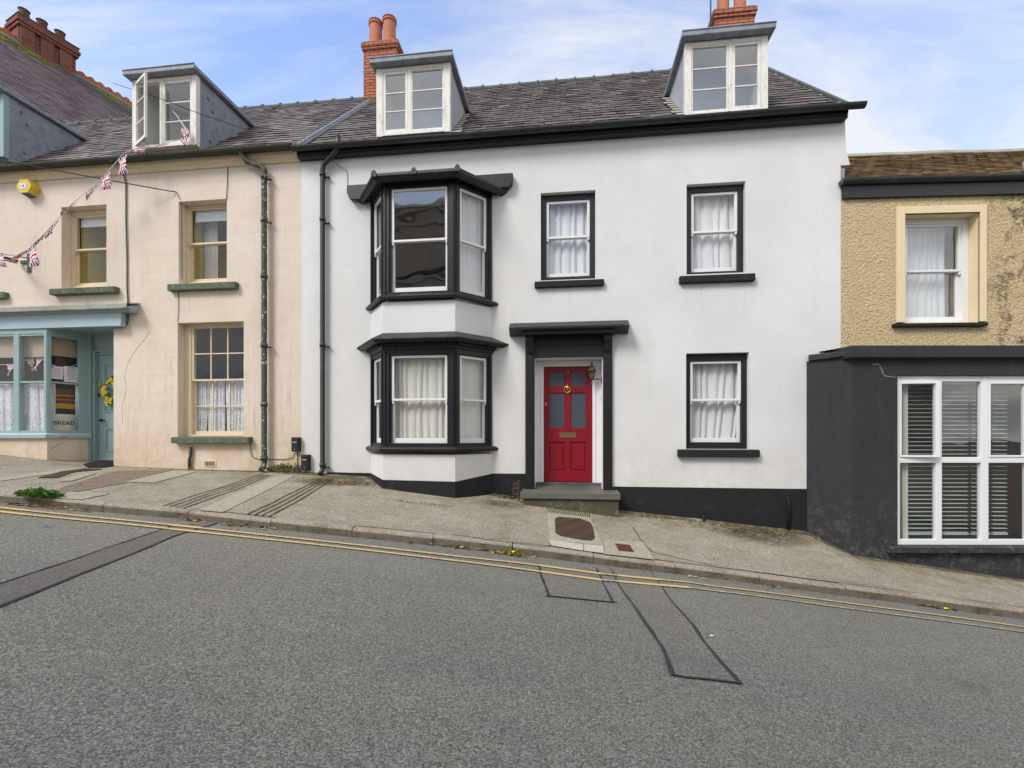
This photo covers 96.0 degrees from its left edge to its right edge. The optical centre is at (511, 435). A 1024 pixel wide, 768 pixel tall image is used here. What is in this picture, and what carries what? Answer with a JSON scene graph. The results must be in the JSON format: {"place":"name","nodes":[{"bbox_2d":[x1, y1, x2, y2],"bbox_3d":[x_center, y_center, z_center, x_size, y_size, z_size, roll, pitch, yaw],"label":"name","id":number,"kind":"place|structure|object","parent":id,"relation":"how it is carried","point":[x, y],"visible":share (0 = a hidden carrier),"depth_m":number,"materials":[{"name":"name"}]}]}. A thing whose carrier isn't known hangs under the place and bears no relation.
{"place":"outdoors","nodes":[
{"label":"outdoors","id":0,"kind":"place"},
{"bbox_2d":[0,502,1023,767],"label":"road","id":1,"kind":"structure","parent":0,"point":[196,648],"depth_m":2.72,"materials":[{"name":"asphalt"}]},
{"bbox_2d":[23,514,171,528],"bbox_3d":[-4.487,0.934,4.994,1.629,0.149,0.059,0,0,2],"label":"road marking","id":2,"kind":"object","parent":1,"relation":"on","point":[97,521],"visible":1,"depth_m":4.99,"materials":[{"name":"yellow paint"}]},
{"bbox_2d":[23,510,171,524],"bbox_3d":[-4.646,0.922,5.172,1.692,0.153,0.060,0,0,2],"label":"road marking","id":3,"kind":"object","parent":1,"relation":"on","point":[97,517],"visible":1,"depth_m":5.17,"materials":[{"name":"yellow paint"}]},
{"bbox_2d":[0,523,213,603],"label":"road trench","id":4,"kind":"object","parent":1,"relation":"on","point":[22,586],"visible":1,"depth_m":3.62,"materials":[{"name":"asphalt"}]},
{"bbox_2d":[0,525,171,583],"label":"tar joint","id":5,"kind":"object","parent":4,"relation":"on","point":[74,558],"visible":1,"depth_m":3.70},
{"bbox_2d":[0,523,215,606],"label":"tar joint","id":6,"kind":"object","parent":1,"relation":"on","point":[7,602],"visible":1,"depth_m":3.42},
{"bbox_2d":[201,531,540,571],"bbox_3d":[-1.530,1.234,4.921,3.665,0.384,0.100,0,0,2],"label":"road marking","id":7,"kind":"object","parent":1,"relation":"on","point":[371,550],"visible":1,"depth_m":4.93,"materials":[{"name":"yellow paint"}]},
{"bbox_2d":[202,527,540,565],"bbox_3d":[-1.579,1.234,5.111,3.793,0.402,0.089,0,0,1],"label":"road marking","id":8,"kind":"object","parent":1,"relation":"on","point":[370,546],"visible":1,"depth_m":5.11,"materials":[{"name":"yellow paint"}]},
{"bbox_2d":[0,501,992,614],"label":"dead leaves","id":9,"kind":"object","parent":1,"relation":"on","point":[493,551],"visible":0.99,"depth_m":5.45,"materials":[{"name":"brown plant"}]},
{"bbox_2d":[503,549,526,555],"bbox_3d":[0.026,1.383,5.459,0.299,0.084,0.190,0,0,0],"label":"dandelion","id":10,"kind":"object","parent":1,"relation":"on","point":[516,551],"visible":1,"depth_m":5.44,"materials":[{"name":"green plant"}]},
{"bbox_2d":[538,563,549,594],"bbox_3d":[0.309,1.428,4.617,0.036,0.024,1.100,0,0,-2],"label":"tar joint","id":11,"kind":"object","parent":1,"relation":"on","point":[547,591],"visible":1,"depth_m":4.49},
{"bbox_2d":[541,565,600,573],"bbox_3d":[0.649,1.476,5.069,0.666,0.085,0.070,0,0,2],"label":"road marking","id":12,"kind":"object","parent":1,"relation":"on","point":[571,569],"visible":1,"depth_m":5.07,"materials":[{"name":"yellow paint"}]},
{"bbox_2d":[540,564,612,602],"bbox_3d":[0.635,1.474,4.667,0.661,0.110,1.199,0,0,0],"label":"road patch","id":13,"kind":"object","parent":1,"relation":"on","point":[563,586],"visible":0.99,"depth_m":4.53,"materials":[{"name":"asphalt"}]},
{"bbox_2d":[541,571,600,579],"bbox_3d":[0.618,1.465,4.816,0.635,0.081,0.070,0,0,2],"label":"road marking","id":14,"kind":"object","parent":13,"relation":"on","point":[570,575],"visible":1,"depth_m":4.82,"materials":[{"name":"yellow paint"}]},
{"bbox_2d":[546,595,614,601],"bbox_3d":[0.621,1.452,4.090,0.648,0.080,0.024,0,0,-5],"label":"tar joint","id":15,"kind":"object","parent":1,"relation":"on","point":[581,598],"visible":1,"depth_m":4.09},
{"bbox_2d":[596,569,612,600],"bbox_3d":[0.934,1.507,4.686,0.031,0.041,1.164,0,0,3],"label":"tar joint","id":16,"kind":"object","parent":1,"relation":"on","point":[611,599],"visible":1,"depth_m":4.48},
{"bbox_2d":[618,574,660,579],"bbox_3d":[1.410,1.570,5.093,0.476,0.058,0.068,0,0,-4],"label":"road marking","id":17,"kind":"object","parent":1,"relation":"on","point":[640,577],"visible":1,"depth_m":5.09,"materials":[{"name":"yellow paint"}]},
{"bbox_2d":[618,580,688,587],"bbox_3d":[1.501,1.576,4.875,0.774,0.094,0.070,0,0,-7],"label":"road marking","id":18,"kind":"object","parent":1,"relation":"on","point":[654,584],"visible":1,"depth_m":4.88,"materials":[{"name":"yellow paint"}]},
{"bbox_2d":[611,568,739,683],"bbox_3d":[1.286,1.550,4.152,0.491,0.132,2.670,0,0,5],"label":"road trench","id":19,"kind":"object","parent":1,"relation":"on","point":[689,652],"visible":0.98,"depth_m":3.62,"materials":[{"name":"asphalt"}]},
{"bbox_2d":[611,569,674,675],"bbox_3d":[1.088,1.514,4.116,0.074,0.075,2.565,0,0,3],"label":"tar joint","id":20,"kind":"object","parent":19,"relation":"on","point":[670,667],"visible":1,"depth_m":3.42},
{"bbox_2d":[651,571,743,683],"bbox_3d":[1.516,1.572,4.156,0.055,0.080,2.621,0,0,5],"label":"tar joint","id":21,"kind":"object","parent":1,"relation":"on","point":[730,671],"visible":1,"depth_m":3.37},
{"bbox_2d":[672,673,739,682],"bbox_3d":[1.204,1.504,2.847,0.425,0.056,0.031,0,0,-1],"label":"tar joint","id":22,"kind":"object","parent":1,"relation":"on","point":[707,678],"visible":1,"depth_m":2.85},
{"bbox_2d":[661,579,1023,626],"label":"road marking","id":23,"kind":"object","parent":1,"relation":"on","point":[842,602],"visible":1,"depth_m":5.13,"materials":[{"name":"yellow paint"}]},
{"bbox_2d":[689,587,1023,631],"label":"road marking","id":24,"kind":"object","parent":1,"relation":"on","point":[856,609],"visible":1,"depth_m":4.91,"materials":[{"name":"yellow paint"}]},
{"bbox_2d":[0,455,1023,607],"bbox_3d":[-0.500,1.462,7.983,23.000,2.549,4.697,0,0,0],"label":"pavement","id":25,"kind":"structure","parent":0,"point":[808,556],"depth_m":6.57,"materials":[{"name":"concrete"}]},
{"bbox_2d":[14,487,63,499],"bbox_3d":[-5.676,0.698,5.532,0.536,0.151,0.352,0,0,0],"label":"weed clump","id":26,"kind":"object","parent":25,"relation":"on","point":[39,492],"visible":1,"depth_m":5.48,"materials":[{"name":"green plant"}]},
{"bbox_2d":[0,468,81,480],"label":"pavement patch","id":27,"kind":"object","parent":25,"relation":"on","point":[25,475],"visible":0.9,"depth_m":6.93,"materials":[{"name":"concrete"}]},
{"bbox_2d":[0,6,131,248],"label":"roofed house","id":28,"kind":"structure","parent":25,"relation":"on","point":[38,58],"depth_m":16.20,"materials":[{"name":"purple stone"}]},
{"bbox_2d":[38,468,101,477],"bbox_3d":[-7.136,0.616,7.437,0.306,0.074,1.488,0,0,-21],"label":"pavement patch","id":29,"kind":"object","parent":25,"relation":"on","point":[59,474],"visible":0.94,"depth_m":7.33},
{"bbox_2d":[59,473,94,480],"bbox_3d":[-6.612,0.631,7.022,0.178,0.048,1.039,0,0,-28],"label":"pavement patch","id":30,"kind":"object","parent":25,"relation":"on","point":[77,476],"visible":1,"depth_m":7.00,"materials":[{"name":"concrete"}]},
{"bbox_2d":[57,492,107,498],"bbox_3d":[-5.401,0.750,5.751,0.431,0.051,0.502,0,0,-21],"label":"pavement patch","id":31,"kind":"object","parent":25,"relation":"on","point":[76,495],"visible":0.99,"depth_m":5.78,"materials":[{"name":"concrete"}]},
{"bbox_2d":[83,461,112,466],"bbox_3d":[-7.979,0.556,8.894,0.420,0.065,1.410,0,0,-41],"label":"door mat","id":32,"kind":"object","parent":25,"relation":"on","point":[100,464],"depth_m":8.82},
{"bbox_2d":[30,469,172,498],"bbox_3d":[-6.077,0.680,6.955,0.736,0.118,3.316,0,0,-21],"label":"pavement patch","id":33,"kind":"object","parent":25,"relation":"on","point":[113,478],"visible":1,"depth_m":6.97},
{"bbox_2d":[126,471,192,482],"bbox_3d":[-5.797,0.681,7.666,0.434,0.075,1.587,0,0,-13],"label":"pavement patch","id":34,"kind":"object","parent":25,"relation":"on","point":[161,476],"visible":1,"depth_m":7.55,"materials":[{"name":"concrete"}]},
{"bbox_2d":[0,62,363,471],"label":"terraced shop house","id":35,"kind":"structure","parent":25,"relation":"on","point":[143,311],"depth_m":8.89,"materials":[{"name":"beige paint"}]},
{"bbox_2d":[0,384,12,430],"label":"lace curtain","id":36,"kind":"object","parent":35,"relation":"hanging from","point":[6,407],"visible":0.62,"depth_m":9.21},
{"bbox_2d":[0,253,30,271],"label":"sign bracket","id":37,"kind":"object","parent":35,"relation":"attached to","point":[27,261],"visible":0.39,"depth_m":9.12,"materials":[{"name":"metal"}]},
{"bbox_2d":[0,336,43,357],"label":"roller blind","id":38,"kind":"object","parent":35,"relation":"attached to","point":[33,346],"visible":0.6,"depth_m":9.19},
{"bbox_2d":[16,179,40,197],"bbox_3d":[-9.518,-4.862,9.062,0.390,0.297,0.163,0,0,7],"label":"alarm box","id":39,"kind":"object","parent":35,"relation":"attached to","point":[28,188],"visible":1,"depth_m":9.00,"materials":[{"name":"yellow plastic"}]},
{"bbox_2d":[24,383,51,430],"bbox_3d":[-9.421,-0.547,9.134,0.693,0.954,0.037,0,0,7],"label":"lace curtain","id":40,"kind":"object","parent":35,"relation":"hanging from","point":[33,407],"visible":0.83,"depth_m":9.14,"materials":[{"name":"fabric"}]},
{"bbox_2d":[5,357,76,375],"bbox_3d":[-9.995,-1.393,9.377,2.140,0.396,0.570,0,0,0],"label":"bunting","id":41,"kind":"object","parent":35,"relation":"hanging from","point":[30,361],"visible":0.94,"depth_m":9.22},
{"bbox_2d":[52,384,55,429],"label":"lace curtain","id":42,"kind":"object","parent":35,"relation":"hanging from","point":[53,403],"visible":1,"depth_m":9.15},
{"bbox_2d":[51,366,62,378],"bbox_3d":[-9.043,-1.244,9.151,0.006,0.252,0.191,0,0,26],"label":"notice","id":43,"kind":"object","parent":35,"relation":"attached to","point":[56,372],"visible":1,"depth_m":9.15,"materials":[{"name":"white paper"}]},
{"bbox_2d":[53,355,65,365],"bbox_3d":[-9.801,-1.636,9.973,0.290,0.277,0.020,0,0,7],"label":"red hanging","id":44,"kind":"object","parent":35,"relation":"hanging from","point":[59,360],"visible":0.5,"depth_m":9.96,"materials":[{"name":"fabric"}]},
{"bbox_2d":[51,337,76,357],"bbox_3d":[-9.055,-1.789,9.323,0.005,0.398,0.428,0,0,26],"label":"roller blind","id":45,"kind":"object","parent":35,"relation":"attached to","point":[63,347],"visible":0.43,"depth_m":9.31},
{"bbox_2d":[54,414,75,430],"bbox_3d":[-9.181,-0.216,9.379,0.490,0.433,0.490,0,0,25],"label":"bread bin","id":46,"kind":"object","parent":35,"relation":"on","point":[65,422],"visible":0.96,"depth_m":9.26,"materials":[{"name":"beige ceramic"}]},
{"bbox_2d":[56,389,74,408],"bbox_3d":[-9.128,-0.740,9.419,0.060,0.393,0.287,0,0,26],"label":"shelf unit","id":47,"kind":"object","parent":35,"relation":"attached to","point":[65,399],"visible":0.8,"depth_m":9.41,"materials":[{"name":"yellow paint"}]},
{"bbox_2d":[64,366,77,382],"bbox_3d":[-8.938,-1.234,9.361,0.006,0.312,0.248,0,0,26],"label":"notice","id":48,"kind":"object","parent":35,"relation":"attached to","point":[70,374],"visible":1,"depth_m":9.34,"materials":[{"name":"white paper"}]},
{"bbox_2d":[75,385,76,430],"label":"lace curtain","id":49,"kind":"object","parent":35,"relation":"hanging from","point":[76,404],"visible":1,"depth_m":9.46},
{"bbox_2d":[0,160,175,191],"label":"overhead cable","id":50,"kind":"object","parent":35,"relation":"attached to","point":[85,175],"visible":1,"depth_m":8.41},
{"bbox_2d":[71,209,105,287],"bbox_3d":[-8.309,-3.690,9.574,0.992,1.590,0.790,0,0,7],"label":"window","id":51,"kind":"structure","parent":35,"relation":"in","point":[88,263],"depth_m":9.43,"materials":[{"name":"beige paint"}]},
{"bbox_2d":[80,217,105,227],"bbox_3d":[-8.294,-4.326,9.267,0.854,0.261,0.020,0,0,7],"label":"roller blind","id":52,"kind":"object","parent":35,"relation":"attached to","point":[93,222],"visible":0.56,"depth_m":9.29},
{"bbox_2d":[0,115,190,266],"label":"bunting","id":53,"kind":"object","parent":35,"relation":"hanging from","point":[105,185],"visible":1,"depth_m":8.45},
{"bbox_2d":[97,355,113,459],"bbox_3d":[-8.270,-0.579,9.594,0.840,2.210,0.140,0,0,7],"label":"shop door","id":54,"kind":"structure","parent":35,"relation":"in","point":[105,363],"depth_m":9.65,"materials":[{"name":"blue paint"}]},
{"bbox_2d":[101,375,113,405],"bbox_3d":[-8.304,-0.921,9.550,0.454,0.679,0.096,0,0,7],"label":"wreath","id":55,"kind":"object","parent":54,"relation":"attached to","point":[104,391],"visible":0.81,"depth_m":9.54,"materials":[{"name":"yellow plant"}]},
{"bbox_2d":[113,83,243,128],"bbox_3d":[-6.820,-6.538,9.148,2.398,1.091,1.111,0,0,0],"label":"overhead cable","id":56,"kind":"object","parent":35,"relation":"attached to","point":[181,106],"visible":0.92,"depth_m":8.79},
{"bbox_2d":[173,111,188,136],"bbox_3d":[-6.272,-5.883,8.697,0.367,0.561,0.066,0,0,11],"label":"window flag","id":57,"kind":"object","parent":35,"relation":"attached to","point":[183,132],"depth_m":8.70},
{"bbox_2d":[197,382,206,430],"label":"lace curtain","id":58,"kind":"object","parent":35,"relation":"hanging from","point":[201,401],"visible":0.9,"depth_m":9.03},
{"bbox_2d":[186,204,226,282],"bbox_3d":[-5.791,-3.667,9.282,0.992,1.558,0.790,0,0,7],"label":"window","id":59,"kind":"structure","parent":35,"relation":"in","point":[195,252],"depth_m":9.13,"materials":[{"name":"beige paint"}]},
{"bbox_2d":[195,209,226,221],"bbox_3d":[-5.776,-4.293,8.975,0.854,0.249,0.020,0,0,7],"label":"roller blind","id":60,"kind":"object","parent":35,"relation":"attached to","point":[211,215],"visible":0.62,"depth_m":8.99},
{"bbox_2d":[205,221,217,278],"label":"curtain","id":61,"kind":"object","parent":35,"relation":"hanging from","point":[211,254],"visible":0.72,"depth_m":9.24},
{"bbox_2d":[184,323,243,435],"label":"window","id":62,"kind":"structure","parent":35,"relation":"in","point":[212,352],"depth_m":8.98,"materials":[{"name":"beige paint"}]},
{"bbox_2d":[207,381,224,430],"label":"lace curtain","id":63,"kind":"object","parent":35,"relation":"hanging from","point":[219,400],"visible":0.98,"depth_m":8.99,"materials":[{"name":"fabric"}]},
{"bbox_2d":[226,381,243,430],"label":"lace curtain","id":64,"kind":"object","parent":35,"relation":"hanging from","point":[237,398],"visible":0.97,"depth_m":8.95,"materials":[{"name":"fabric"}]},
{"bbox_2d":[291,437,300,451],"bbox_3d":[-3.958,0.168,8.447,0.139,0.262,0.107,0,0,7],"label":"meter box","id":65,"kind":"object","parent":35,"relation":"attached to","point":[295,444],"visible":1,"depth_m":8.41,"materials":[{"name":"black plastic"}]},
{"bbox_2d":[162,474,259,505],"bbox_3d":[-4.393,0.775,6.957,0.036,0.167,2.701,0,0,-6],"label":"drainage channel","id":66,"kind":"object","parent":25,"relation":"on","point":[209,490],"visible":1,"depth_m":6.62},
{"bbox_2d":[171,474,263,505],"bbox_3d":[-4.301,0.782,6.934,0.030,0.171,2.677,0,0,-6],"label":"drainage channel","id":67,"kind":"object","parent":25,"relation":"on","point":[210,492],"visible":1,"depth_m":6.40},
{"bbox_2d":[178,474,267,506],"bbox_3d":[-4.212,0.788,6.911,0.033,0.175,2.654,0,0,-6],"label":"drainage channel","id":68,"kind":"object","parent":25,"relation":"on","point":[222,491],"visible":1,"depth_m":6.64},
{"bbox_2d":[183,475,269,507],"bbox_3d":[-4.125,0.794,6.890,0.050,0.179,2.630,0,0,-7],"label":"drainage channel","id":69,"kind":"object","parent":25,"relation":"on","point":[224,493],"visible":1,"depth_m":6.51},
{"bbox_2d":[200,475,293,511],"bbox_3d":[-3.841,0.822,6.887,0.303,0.221,2.664,0,0,-8],"label":"pavement patch","id":70,"kind":"object","parent":25,"relation":"on","point":[226,503],"visible":1,"depth_m":6.53,"materials":[{"name":"concrete"}]},
{"bbox_2d":[247,479,318,513],"bbox_3d":[-3.304,0.861,6.824,0.044,0.201,2.467,0,0,-3],"label":"drainage channel","id":71,"kind":"object","parent":25,"relation":"on","point":[279,498],"visible":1,"depth_m":6.51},
{"bbox_2d":[254,479,322,514],"bbox_3d":[-3.221,0.869,6.817,0.036,0.205,2.452,0,0,-4],"label":"drainage channel","id":72,"kind":"object","parent":25,"relation":"on","point":[287,498],"visible":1,"depth_m":6.55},
{"bbox_2d":[265,463,313,472],"bbox_3d":[-4.085,0.609,8.507,0.963,0.251,0.308,0,0,0],"label":"moss clump","id":73,"kind":"object","parent":25,"relation":"on","point":[275,468],"visible":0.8,"depth_m":8.46,"materials":[{"name":"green plant"}]},
{"bbox_2d":[261,480,325,515],"bbox_3d":[-3.139,0.876,6.811,0.027,0.209,2.438,0,0,-4],"label":"drainage channel","id":74,"kind":"object","parent":25,"relation":"on","point":[292,499],"visible":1,"depth_m":6.49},
{"bbox_2d":[267,480,329,516],"bbox_3d":[-3.053,0.884,6.805,0.036,0.212,2.424,0,0,-5],"label":"drainage channel","id":75,"kind":"object","parent":25,"relation":"on","point":[297,500],"visible":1,"depth_m":6.49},
{"bbox_2d":[135,468,828,541],"bbox_3d":[-0.632,1.239,7.765,12.929,1.293,1.590,0,0,0],"label":"debris","id":76,"kind":"object","parent":25,"relation":"on","point":[504,497],"visible":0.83,"depth_m":7.47,"materials":[{"name":"brown plant"}]},
{"bbox_2d":[0,491,1023,618],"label":"kerb","id":77,"kind":"structure","parent":25,"relation":"on","point":[583,556],"depth_m":5.50,"materials":[{"name":"stone"}]},
{"bbox_2d":[512,480,519,501],"bbox_3d":[0.065,0.932,7.698,0.131,0.350,0.040,0,0,0],"label":"boot scraper","id":78,"kind":"object","parent":25,"relation":"on","point":[517,484],"visible":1,"depth_m":7.70,"materials":[{"name":"brown metal"}]},
{"bbox_2d":[549,540,582,549],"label":"pavement slab","id":79,"kind":"structure","parent":25,"relation":"on","point":[577,546],"depth_m":5.73,"materials":[{"name":"concrete"}]},
{"bbox_2d":[544,507,592,518],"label":"pavement slab","id":80,"kind":"structure","parent":25,"relation":"on","point":[570,515],"depth_m":7.32,"materials":[{"name":"concrete"}]},
{"bbox_2d":[546,507,590,516],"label":"pavement slab ribs","id":81,"kind":"object","parent":80,"relation":"on","point":[568,512],"visible":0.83,"depth_m":7.42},
{"bbox_2d":[547,513,602,544],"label":"pavement slab","id":82,"kind":"structure","parent":25,"relation":"on","point":[553,535],"depth_m":6.12,"materials":[{"name":"concrete"}]},
{"bbox_2d":[555,517,594,540],"bbox_3d":[0.897,1.331,6.599,0.553,0.157,1.115,0,0,5],"label":"manhole cover","id":83,"kind":"object","parent":82,"relation":"on","point":[577,528],"visible":0.98,"depth_m":6.53,"materials":[{"name":"metal"}]},
{"bbox_2d":[290,0,867,531],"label":"terraced house","id":84,"kind":"structure","parent":25,"relation":"on","point":[642,314],"depth_m":7.82,"materials":[{"name":"white paint"}]},
{"bbox_2d":[301,454,310,469],"bbox_3d":[-3.771,0.495,8.426,0.139,0.280,0.107,0,0,7],"label":"meter box","id":85,"kind":"object","parent":84,"relation":"attached to","point":[305,461],"visible":1,"depth_m":8.39,"materials":[{"name":"black plastic"}]},
{"bbox_2d":[395,357,445,437],"bbox_3d":[-1.529,-0.636,7.832,1.024,1.504,0.046,0,0,7],"label":"net curtain","id":86,"kind":"object","parent":84,"relation":"hanging from","point":[419,377],"visible":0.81,"depth_m":7.83,"materials":[{"name":"fabric"}]},
{"bbox_2d":[357,331,508,451],"bbox_3d":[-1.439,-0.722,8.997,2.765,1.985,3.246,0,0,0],"label":"bay window","id":87,"kind":"structure","parent":84,"relation":"in","point":[454,346],"depth_m":7.72,"materials":[{"name":"black paint"}]},
{"bbox_2d":[359,164,507,309],"bbox_3d":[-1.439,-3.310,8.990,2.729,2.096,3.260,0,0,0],"label":"bay window","id":88,"kind":"structure","parent":84,"relation":"in","point":[419,248],"depth_m":7.92,"materials":[{"name":"black paint"}]},
{"bbox_2d":[460,192,482,291],"bbox_3d":[-0.747,-3.300,7.971,0.604,1.765,0.030,0,0,-40],"label":"net curtain","id":89,"kind":"object","parent":84,"relation":"hanging from","point":[470,256],"visible":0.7,"depth_m":8.01,"materials":[{"name":"fabric"}]},
{"bbox_2d":[460,358,482,437],"bbox_3d":[-0.747,-0.636,7.970,0.606,1.504,0.033,0,0,-40],"label":"net curtain","id":90,"kind":"object","parent":84,"relation":"hanging from","point":[471,412],"visible":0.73,"depth_m":8.00,"materials":[{"name":"fabric"}]},
{"bbox_2d":[549,203,586,273],"bbox_3d":[0.999,-3.447,8.179,0.901,1.456,0.054,0,0,7],"label":"net curtain","id":91,"kind":"object","parent":84,"relation":"hanging from","point":[567,256],"visible":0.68,"depth_m":8.18,"materials":[{"name":"fabric"}]},
{"bbox_2d":[541,193,594,280],"bbox_3d":[0.980,-3.437,8.086,0.935,1.515,0.130,0,0,7],"label":"window","id":92,"kind":"structure","parent":84,"relation":"in","point":[589,198],"depth_m":8.05,"materials":[{"name":"black paint"}]},
{"bbox_2d":[544,366,591,481],"bbox_3d":[0.997,-0.197,8.215,0.862,2.057,0.128,0,0,7],"label":"door","id":93,"kind":"structure","parent":84,"relation":"in","point":[567,390],"depth_m":8.23,"materials":[{"name":"red paint"}]},
{"bbox_2d":[587,362,601,384],"bbox_3d":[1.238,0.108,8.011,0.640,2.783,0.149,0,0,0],"label":"wall lantern","id":94,"kind":"object","parent":84,"relation":"attached to","point":[591,370],"depth_m":7.99,"materials":[{"name":"brown metal"}]},
{"bbox_2d":[710,0,711,26],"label":"aerial mast","id":95,"kind":"object","parent":84,"relation":"attached to","point":[710,13],"visible":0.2,"depth_m":10.53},
{"bbox_2d":[693,195,733,268],"bbox_3d":[3.415,-3.449,7.899,0.914,1.445,0.046,0,0,6],"label":"net curtain","id":96,"kind":"object","parent":84,"relation":"hanging from","point":[711,213],"visible":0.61,"depth_m":7.89,"materials":[{"name":"fabric"}]},
{"bbox_2d":[692,363,736,437],"bbox_3d":[3.438,-0.579,7.898,0.976,1.538,0.064,0,0,6],"label":"net curtain","id":97,"kind":"object","parent":84,"relation":"hanging from","point":[713,419],"visible":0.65,"depth_m":7.89,"materials":[{"name":"fabric"}]},
{"bbox_2d":[687,184,742,274],"bbox_3d":[3.403,-3.438,7.806,0.935,1.504,0.130,0,0,7],"label":"window","id":98,"kind":"structure","parent":84,"relation":"in","point":[736,190],"depth_m":7.76,"materials":[{"name":"black paint"}]},
{"bbox_2d":[686,353,746,448],"bbox_3d":[3.427,-0.569,7.803,1.000,1.597,0.130,0,0,7],"label":"window","id":99,"kind":"structure","parent":84,"relation":"in","point":[740,442],"depth_m":7.75,"materials":[{"name":"black paint"}]},
{"bbox_2d":[584,544,603,552],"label":"pavement slab","id":100,"kind":"structure","parent":25,"relation":"on","point":[594,548],"depth_m":5.73,"materials":[{"name":"concrete"}]},
{"bbox_2d":[604,540,654,559],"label":"pavement slab","id":101,"kind":"structure","parent":25,"relation":"on","point":[640,549],"depth_m":5.83,"materials":[{"name":"concrete"}]},
{"bbox_2d":[615,543,633,551],"bbox_3d":[1.443,1.455,5.910,0.212,0.074,0.306,0,0,0],"label":"inspection cover","id":102,"kind":"object","parent":101,"relation":"on","point":[624,547],"visible":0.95,"depth_m":5.89,"materials":[{"name":"metal"}]},
{"bbox_2d":[806,148,1023,579],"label":"roughcast shop house","id":103,"kind":"structure","parent":25,"relation":"on","point":[971,202],"depth_m":7.31,"materials":[{"name":"paint"}]},
{"bbox_2d":[902,384,907,538],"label":"curtain","id":104,"kind":"object","parent":103,"relation":"hanging from","point":[904,465],"visible":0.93,"depth_m":7.07,"materials":[{"name":"fabric"}]},
{"bbox_2d":[901,396,931,534],"bbox_3d":[6.274,0.354,7.134,0.482,2.365,0.052,0,0,0],"label":"venetian blind","id":105,"kind":"object","parent":103,"relation":"hanging from","point":[919,533],"visible":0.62,"depth_m":7.13,"materials":[{"name":"plastic"}]},
{"bbox_2d":[906,227,944,316],"bbox_3d":[6.789,-2.659,7.716,0.884,1.642,0.044,0,0,3],"label":"net curtain","id":106,"kind":"object","parent":103,"relation":"hanging from","point":[925,295],"visible":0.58,"depth_m":7.70,"materials":[{"name":"fabric"}]},
{"bbox_2d":[904,218,967,322],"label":"window","id":107,"kind":"structure","parent":103,"relation":"in","point":[956,229],"depth_m":7.54,"materials":[{"name":"white paint"}]},
{"bbox_2d":[942,382,968,534],"bbox_3d":[6.854,0.354,7.131,0.394,2.365,0.052,0,0,0],"label":"venetian blind","id":108,"kind":"object","parent":103,"relation":"hanging from","point":[955,533],"visible":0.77,"depth_m":7.12,"materials":[{"name":"plastic"}]},
{"bbox_2d":[898,376,1023,544],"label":"shop window","id":109,"kind":"structure","parent":103,"relation":"in","point":[984,419],"depth_m":9.41,"materials":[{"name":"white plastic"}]},
{"bbox_2d":[970,382,990,534],"bbox_3d":[7.244,0.354,7.129,0.276,2.365,0.052,0,0,0],"label":"venetian blind","id":110,"kind":"object","parent":103,"relation":"hanging from","point":[975,533],"visible":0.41,"depth_m":7.12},
{"bbox_2d":[991,396,1007,534],"bbox_3d":[7.539,0.354,7.127,0.221,2.365,0.051,0,0,0],"label":"venetian blind","id":111,"kind":"object","parent":103,"relation":"hanging from","point":[999,533],"visible":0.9,"depth_m":7.12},
{"bbox_2d":[0,0,1023,153],"label":"sky","id":112,"kind":"structure","parent":0,"point":[931,74],"materials":[{"name":"blue"}]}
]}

